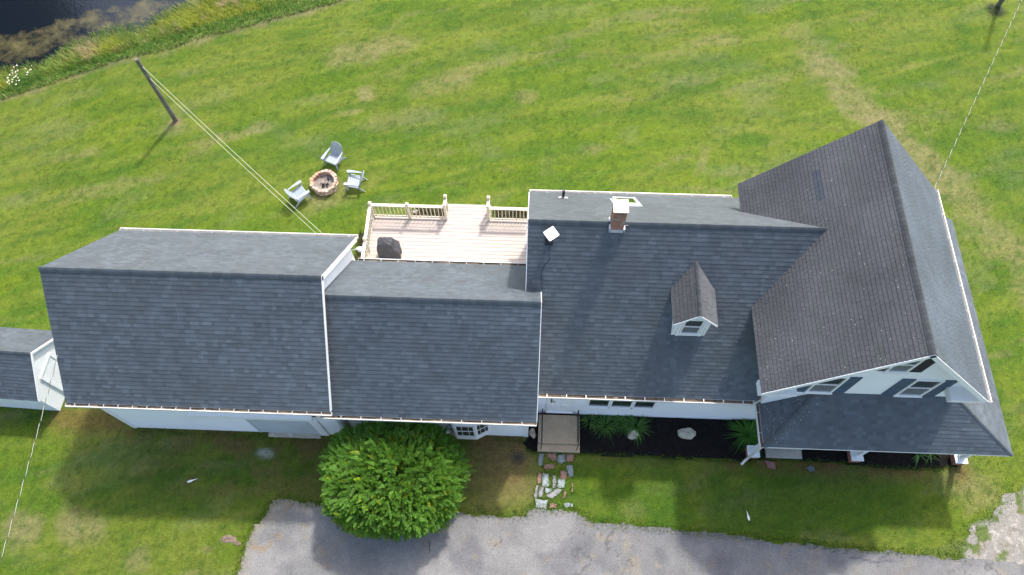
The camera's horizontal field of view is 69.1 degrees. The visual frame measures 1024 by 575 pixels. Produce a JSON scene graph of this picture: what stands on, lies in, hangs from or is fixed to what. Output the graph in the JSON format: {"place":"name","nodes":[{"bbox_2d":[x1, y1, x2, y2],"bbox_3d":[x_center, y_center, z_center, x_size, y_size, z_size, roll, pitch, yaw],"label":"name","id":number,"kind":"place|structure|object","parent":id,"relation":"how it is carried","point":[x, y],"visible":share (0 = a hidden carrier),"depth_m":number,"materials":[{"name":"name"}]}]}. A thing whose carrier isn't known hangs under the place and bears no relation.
{"place":"outdoors","nodes":[
{"label":"outdoors","id":0,"kind":"place"},
{"bbox_2d":[0,0,208,76],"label":"pond","id":1,"kind":"structure","parent":0,"point":[33,30],"depth_m":37.58,"materials":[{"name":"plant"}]},
{"bbox_2d":[354,205,527,259],"bbox_3d":[-2.992,-2.524,31.493,8.959,0.171,3.077,-21,66,-9],"label":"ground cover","id":2,"kind":"object","parent":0,"point":[513,215],"visible":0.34,"depth_m":31.78,"materials":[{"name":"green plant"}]},
{"bbox_2d":[0,0,1023,574],"bbox_3d":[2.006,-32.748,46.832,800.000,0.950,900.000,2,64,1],"label":"ground","id":3,"kind":"structure","parent":0,"point":[736,96],"depth_m":33.16,"materials":[{"name":"green plant"}]},
{"bbox_2d":[4,65,29,90],"bbox_3d":[-23.371,-9.800,34.987,1.358,0.581,1.309,2,64,1],"label":"daisy clump","id":4,"kind":"object","parent":3,"relation":"on","point":[15,84],"visible":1,"depth_m":35.05,"materials":[{"name":"white plant"}]},
{"bbox_2d":[21,65,42,83],"bbox_3d":[-22.778,-10.013,35.104,1.257,0.551,1.256,-15,65,-7],"label":"daisy clump","id":5,"kind":"object","parent":3,"relation":"on","point":[35,71],"visible":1,"depth_m":35.28,"materials":[{"name":"green plant"}]},
{"bbox_2d":[0,327,64,410],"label":"shed","id":6,"kind":"structure","parent":3,"relation":"on","point":[28,357],"depth_m":26.88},
{"bbox_2d":[40,352,62,390],"bbox_3d":[-17.009,3.213,27.840,0.047,1.750,1.000,4,64,2],"label":"door","id":7,"kind":"structure","parent":6,"relation":"in","point":[46,375],"depth_m":27.47,"materials":[{"name":"white"}]},
{"bbox_2d":[135,58,177,121],"bbox_3d":[-15.430,-8.514,32.440,0.299,4.050,0.249,2,64,1],"label":"utility pole","id":8,"kind":"object","parent":3,"relation":"on","point":[160,96],"visible":1,"depth_m":32.38,"materials":[{"name":"wood"}]},
{"bbox_2d":[143,67,321,232],"bbox_3d":[-11.044,-5.550,28.649,12.062,0.835,0.013,41,71,18],"label":"overhead wire","id":9,"kind":"object","parent":8,"relation":"attached to","point":[234,152],"visible":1,"depth_m":28.47,"materials":[{"name":"grey metal"}]},
{"bbox_2d":[156,84,317,234],"bbox_3d":[-11.137,-5.362,29.042,0.013,1.465,11.923,-42,71,-18],"label":"overhead wire","id":10,"kind":"object","parent":8,"relation":"attached to","point":[238,161],"visible":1,"depth_m":28.93,"materials":[{"name":"grey metal"}]},
{"bbox_2d":[0,0,338,98],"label":"tall grass","id":11,"kind":"structure","parent":3,"relation":"on","point":[181,20],"depth_m":36.54,"materials":[{"name":"green plant"}]},
{"bbox_2d":[221,535,236,542],"bbox_3d":[-9.937,8.823,26.091,0.594,0.067,0.288,2,64,1],"label":"rock","id":12,"kind":"object","parent":3,"relation":"on","point":[228,539],"visible":1,"depth_m":26.07,"materials":[{"name":"beige stone"}]},
{"bbox_2d":[268,432,320,438],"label":"concrete sill","id":13,"kind":"structure","parent":3,"relation":"on","point":[294,435],"depth_m":27.59,"materials":[{"name":"concrete"}]},
{"bbox_2d":[284,180,310,207],"bbox_3d":[-9.219,-4.075,31.875,0.873,0.910,0.800,-36,69,-16],"label":"garden chair","id":14,"kind":"object","parent":3,"relation":"on","point":[293,194],"visible":1,"depth_m":31.96,"materials":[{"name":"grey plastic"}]},
{"bbox_2d":[310,169,338,195],"bbox_3d":[-8.189,-4.573,32.424,1.236,0.347,1.259,2,64,1],"label":"fire pit","id":15,"kind":"object","parent":3,"relation":"on","point":[324,182],"visible":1,"depth_m":32.42,"materials":[{"name":"stone"}]},
{"bbox_2d":[321,141,346,170],"bbox_3d":[-7.845,-5.811,32.713,0.800,0.910,0.873,23,66,11],"label":"garden chair","id":16,"kind":"object","parent":3,"relation":"on","point":[334,156],"visible":1,"depth_m":32.73,"materials":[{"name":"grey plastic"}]},
{"bbox_2d":[343,170,366,191],"bbox_3d":[-6.769,-4.684,32.157,0.873,0.910,0.800,5,64,3],"label":"garden chair","id":17,"kind":"object","parent":3,"relation":"on","point":[352,184],"visible":1,"depth_m":32.22,"materials":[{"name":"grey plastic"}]},
{"bbox_2d":[316,421,476,542],"bbox_3d":[-3.974,6.412,25.499,5.560,3.280,4.428,2,64,1],"label":"round tree","id":18,"kind":"object","parent":3,"relation":"on","point":[354,504],"visible":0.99,"depth_m":24.58,"materials":[{"name":"green plant"}]},
{"bbox_2d":[361,194,527,262],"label":"wooden deck","id":19,"kind":"structure","parent":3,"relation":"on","point":[463,232],"depth_m":30.85,"materials":[{"name":"beige wood"}]},
{"bbox_2d":[377,237,401,258],"bbox_3d":[-4.983,-1.621,30.033,0.911,1.120,0.629,0,64,0],"label":"grill cover","id":20,"kind":"object","parent":19,"relation":"on","point":[388,247],"visible":0.96,"depth_m":29.76,"materials":[{"name":"grey fabric"}]},
{"bbox_2d":[38,119,1013,464],"bbox_3d":[1.189,-0.070,25.270,30.842,9.364,9.764,2,64,1],"label":"farmhouse","id":21,"kind":"object","parent":3,"relation":"on","point":[820,299],"visible":1,"depth_m":23.43,"materials":[{"name":"grey"}]},
{"bbox_2d":[0,355,57,561],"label":"twisted cable","id":22,"kind":"object","parent":21,"relation":"attached to","point":[29,461],"visible":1,"depth_m":21.65,"materials":[{"name":"metal"}]},
{"bbox_2d":[245,419,319,433],"bbox_3d":[-8.241,4.985,26.776,2.280,1.880,0.042,2,64,1],"label":"barn door","id":23,"kind":"structure","parent":21,"relation":"in","point":[279,426],"depth_m":26.83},
{"bbox_2d":[445,424,489,439],"bbox_3d":[-1.592,5.016,26.401,1.572,2.100,0.299,2,64,1],"label":"bay window","id":24,"kind":"structure","parent":21,"relation":"in","point":[460,431],"depth_m":26.42,"materials":[{"name":"white glass"}]},
{"bbox_2d":[543,226,558,245],"bbox_3d":[1.192,-1.535,22.918,0.403,0.584,0.346,-34,68,-15],"label":"satellite dish","id":25,"kind":"object","parent":21,"relation":"on","point":[551,233],"visible":1,"depth_m":22.71,"materials":[{"name":"white plastic"}]},
{"bbox_2d":[546,399,575,413],"bbox_3d":[1.760,4.159,26.699,1.000,2.280,0.102,2,64,1],"label":"door","id":26,"kind":"structure","parent":21,"relation":"in","point":[564,406],"depth_m":27.06,"materials":[{"name":"white metal"}]},
{"bbox_2d":[586,400,610,408],"bbox_3d":[3.109,4.122,26.532,0.860,1.040,0.075,2,64,1],"label":"window","id":27,"kind":"structure","parent":21,"relation":"in","point":[591,403],"depth_m":26.75,"materials":[{"name":"white glass"}]},
{"bbox_2d":[608,401,633,408],"bbox_3d":[3.918,4.147,26.515,0.860,1.040,0.075,2,64,1],"label":"window","id":28,"kind":"structure","parent":21,"relation":"in","point":[614,404],"depth_m":26.73,"materials":[{"name":"white glass"}]},
{"bbox_2d":[632,402,656,409],"bbox_3d":[4.727,4.172,26.498,0.860,1.040,0.075,2,64,1],"label":"window","id":29,"kind":"structure","parent":21,"relation":"in","point":[636,405],"depth_m":26.71,"materials":[{"name":"white glass"}]},
{"bbox_2d":[803,377,849,394],"bbox_3d":[9.765,3.040,23.077,0.900,1.530,0.075,2,64,1],"label":"window","id":30,"kind":"structure","parent":21,"relation":"in","point":[828,387],"depth_m":23.29,"materials":[{"name":"white glass"}]},
{"bbox_2d":[882,360,924,373],"bbox_3d":[11.264,2.244,21.316,0.720,1.220,0.075,2,64,1],"label":"window","id":31,"kind":"structure","parent":21,"relation":"in","point":[901,369],"depth_m":21.61,"materials":[{"name":"white glass"}]},
{"bbox_2d":[893,379,944,397],"bbox_3d":[12.613,3.138,23.036,0.900,1.530,0.075,2,64,1],"label":"window","id":32,"kind":"structure","parent":21,"relation":"in","point":[918,388],"depth_m":23.02,"materials":[{"name":"white glass"}]},
{"bbox_2d":[534,485,538,497],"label":"flagstone","id":33,"kind":"object","parent":3,"relation":"on","point":[535,494],"visible":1,"depth_m":26.72,"materials":[{"name":"grey stone"}]},
{"bbox_2d":[537,472,541,483],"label":"flagstone","id":34,"kind":"object","parent":3,"relation":"on","point":[538,478],"visible":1,"depth_m":26.93,"materials":[{"name":"stone"}]},
{"bbox_2d":[538,453,543,465],"bbox_3d":[1.063,6.315,27.253,0.201,0.042,0.496,2,64,1],"label":"flagstone","id":35,"kind":"object","parent":3,"relation":"on","point":[540,458],"visible":1,"depth_m":27.24,"materials":[{"name":"grey stone"}]},
{"bbox_2d":[538,487,543,496],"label":"flagstone","id":36,"kind":"object","parent":3,"relation":"on","point":[540,492],"visible":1,"depth_m":26.72,"materials":[{"name":"grey stone"}]},
{"bbox_2d":[535,499,547,508],"bbox_3d":[1.045,7.730,26.563,0.461,0.042,0.313,5,64,3],"label":"flagstone","id":37,"kind":"object","parent":3,"relation":"on","point":[541,502],"visible":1,"depth_m":26.55,"materials":[{"name":"grey stone"}]},
{"bbox_2d":[542,473,548,486],"bbox_3d":[1.224,6.982,26.926,0.264,0.042,0.508,2,64,1],"label":"flagstone","id":38,"kind":"object","parent":3,"relation":"on","point":[545,479],"visible":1,"depth_m":26.91,"materials":[{"name":"grey stone"}]},
{"bbox_2d":[544,464,553,468],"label":"flagstone","id":39,"kind":"object","parent":3,"relation":"on","point":[547,465],"visible":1,"depth_m":27.12,"materials":[{"name":"stone"}]},
{"bbox_2d":[545,453,555,460],"bbox_3d":[1.423,6.225,27.295,0.430,0.042,0.286,2,64,1],"label":"flagstone","id":40,"kind":"object","parent":3,"relation":"on","point":[552,456],"visible":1,"depth_m":27.28,"materials":[{"name":"stone"}]},
{"bbox_2d":[546,488,561,497],"bbox_3d":[1.535,7.397,26.722,0.712,0.042,0.221,-27,67,-12],"label":"flagstone","id":41,"kind":"object","parent":3,"relation":"on","point":[551,494],"visible":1,"depth_m":26.70,"materials":[{"name":"grey stone"}]},
{"bbox_2d":[552,475,555,487],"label":"flagstone","id":42,"kind":"object","parent":3,"relation":"on","point":[554,485],"visible":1,"depth_m":26.88,"materials":[{"name":"grey stone"}]},
{"bbox_2d":[537,408,579,453],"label":"entry steps","id":43,"kind":"structure","parent":3,"relation":"on","point":[559,433],"depth_m":27.31,"materials":[{"name":"concrete"}]},
{"bbox_2d":[557,479,564,487],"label":"flagstone","id":44,"kind":"object","parent":3,"relation":"on","point":[560,483],"visible":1,"depth_m":26.85,"materials":[{"name":"grey stone"}]},
{"bbox_2d":[557,454,565,463],"bbox_3d":[1.805,6.291,27.260,0.320,0.042,0.370,2,64,1],"label":"flagstone","id":45,"kind":"object","parent":3,"relation":"on","point":[560,458],"visible":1,"depth_m":27.25,"materials":[{"name":"grey stone"}]},
{"bbox_2d":[560,471,566,478],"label":"flagstone","id":46,"kind":"object","parent":3,"relation":"on","point":[563,474],"visible":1,"depth_m":26.99,"materials":[{"name":"stone"}]},
{"bbox_2d":[566,465,573,476],"bbox_3d":[2.114,6.680,27.069,0.271,0.042,0.446,2,64,1],"label":"flagstone","id":47,"kind":"object","parent":3,"relation":"on","point":[570,470],"visible":1,"depth_m":27.05,"materials":[{"name":"stone"}]},
{"bbox_2d":[566,453,573,461],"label":"flagstone","id":48,"kind":"object","parent":3,"relation":"on","point":[569,458],"visible":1,"depth_m":27.26,"materials":[{"name":"red stone"}]},
{"bbox_2d":[523,413,957,468],"bbox_3d":[8.453,2.567,29.001,16.240,0.025,8.540,2,64,1],"label":"mulch bed","id":49,"kind":"object","parent":3,"relation":"on","point":[711,439],"visible":0.35,"depth_m":27.43,"materials":[{"name":"black soil"}]},
{"bbox_2d":[529,428,535,438],"bbox_3d":[0.763,5.420,27.607,0.249,0.161,0.384,-13,65,-6],"label":"rock","id":50,"kind":"object","parent":49,"relation":"on","point":[532,433],"visible":1,"depth_m":27.57,"materials":[{"name":"stone"}]},
{"bbox_2d":[580,414,601,435],"bbox_3d":[2.877,4.981,27.778,1.120,0.149,1.081,2,64,1],"label":"grass clump","id":51,"kind":"object","parent":49,"relation":"on","point":[586,419],"visible":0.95,"depth_m":27.80,"materials":[{"name":"green plant"}]},
{"bbox_2d":[591,414,622,446],"bbox_3d":[3.508,5.123,27.672,1.355,0.209,1.412,24,67,12],"label":"grass clump","id":52,"kind":"object","parent":49,"relation":"on","point":[602,424],"visible":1,"depth_m":27.67,"materials":[{"name":"green plant"}]},
{"bbox_2d":[605,414,636,434],"bbox_3d":[4.099,5.038,27.710,1.161,0.209,1.251,-24,66,-11],"label":"grass clump","id":53,"kind":"object","parent":49,"relation":"on","point":[618,418],"visible":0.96,"depth_m":27.73,"materials":[{"name":"green plant"}]},
{"bbox_2d":[627,430,637,439],"bbox_3d":[4.488,5.449,27.559,0.422,0.216,0.376,2,64,1],"label":"rock","id":54,"kind":"object","parent":49,"relation":"on","point":[631,436],"visible":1,"depth_m":27.48,"materials":[{"name":"stone"}]},
{"bbox_2d":[621,414,652,444],"bbox_3d":[4.654,5.131,27.651,1.432,0.227,1.421,35,69,16],"label":"grass clump","id":55,"kind":"object","parent":49,"relation":"on","point":[639,424],"visible":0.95,"depth_m":27.65,"materials":[{"name":"green plant"}]},
{"bbox_2d":[677,428,695,438],"bbox_3d":[6.492,5.396,27.553,0.695,0.310,0.439,2,64,1],"label":"rock","id":56,"kind":"object","parent":49,"relation":"on","point":[683,433],"visible":1,"depth_m":27.47,"materials":[{"name":"stone"}]},
{"bbox_2d":[726,418,763,455],"bbox_3d":[8.739,5.440,27.451,1.869,0.275,1.975,-30,68,-14],"label":"daylily","id":57,"kind":"object","parent":49,"relation":"on","point":[751,431],"visible":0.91,"depth_m":27.49,"materials":[{"name":"green plant"}]},
{"bbox_2d":[912,453,938,466],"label":"daylily","id":58,"kind":"object","parent":49,"relation":"on","point":[917,457],"visible":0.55,"depth_m":27.09,"materials":[{"name":"green plant"}]},
{"bbox_2d":[918,454,939,463],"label":"daylily","id":59,"kind":"object","parent":49,"relation":"on","point":[930,458],"visible":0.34,"depth_m":27.11,"materials":[{"name":"green plant"}]},
{"bbox_2d":[764,460,775,469],"bbox_3d":[9.412,6.479,27.121,0.441,0.050,0.293,5,64,3],"label":"flagstone","id":60,"kind":"object","parent":3,"relation":"on","point":[770,465],"visible":1,"depth_m":27.10,"materials":[{"name":"stone"}]},
{"bbox_2d":[764,448,802,458],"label":"porch steps","id":61,"kind":"structure","parent":3,"relation":"on","point":[783,453],"depth_m":27.16,"materials":[{"name":"grey concrete"}]},
{"bbox_2d":[806,465,814,471],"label":"flagstone","id":62,"kind":"object","parent":3,"relation":"on","point":[811,469],"visible":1,"depth_m":27.03,"materials":[{"name":"grey stone"}]},
{"bbox_2d":[984,2,1007,16],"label":"weeds","id":63,"kind":"object","parent":3,"relation":"on","point":[1001,11],"visible":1,"depth_m":36.87,"materials":[{"name":"green plant"}]},
{"bbox_2d":[995,0,1004,6],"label":"utility pole","id":64,"kind":"object","parent":3,"relation":"on","point":[999,3],"visible":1,"depth_m":36.84,"materials":[{"name":"wood"}]},
{"bbox_2d":[934,0,1021,188],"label":"twisted cable","id":65,"kind":"object","parent":64,"relation":"attached to","point":[976,96],"visible":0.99,"depth_m":28.14,"materials":[{"name":"metal"}]},
{"bbox_2d":[237,499,1023,574],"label":"driveway","id":66,"kind":"structure","parent":0,"point":[289,538],"depth_m":25.81,"materials":[{"name":"grey asphalt"}]},
{"bbox_2d":[955,484,1023,563],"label":"gravel path","id":67,"kind":"structure","parent":0,"point":[1004,542],"depth_m":26.00,"materials":[{"name":"grey gravel"}]}
]}

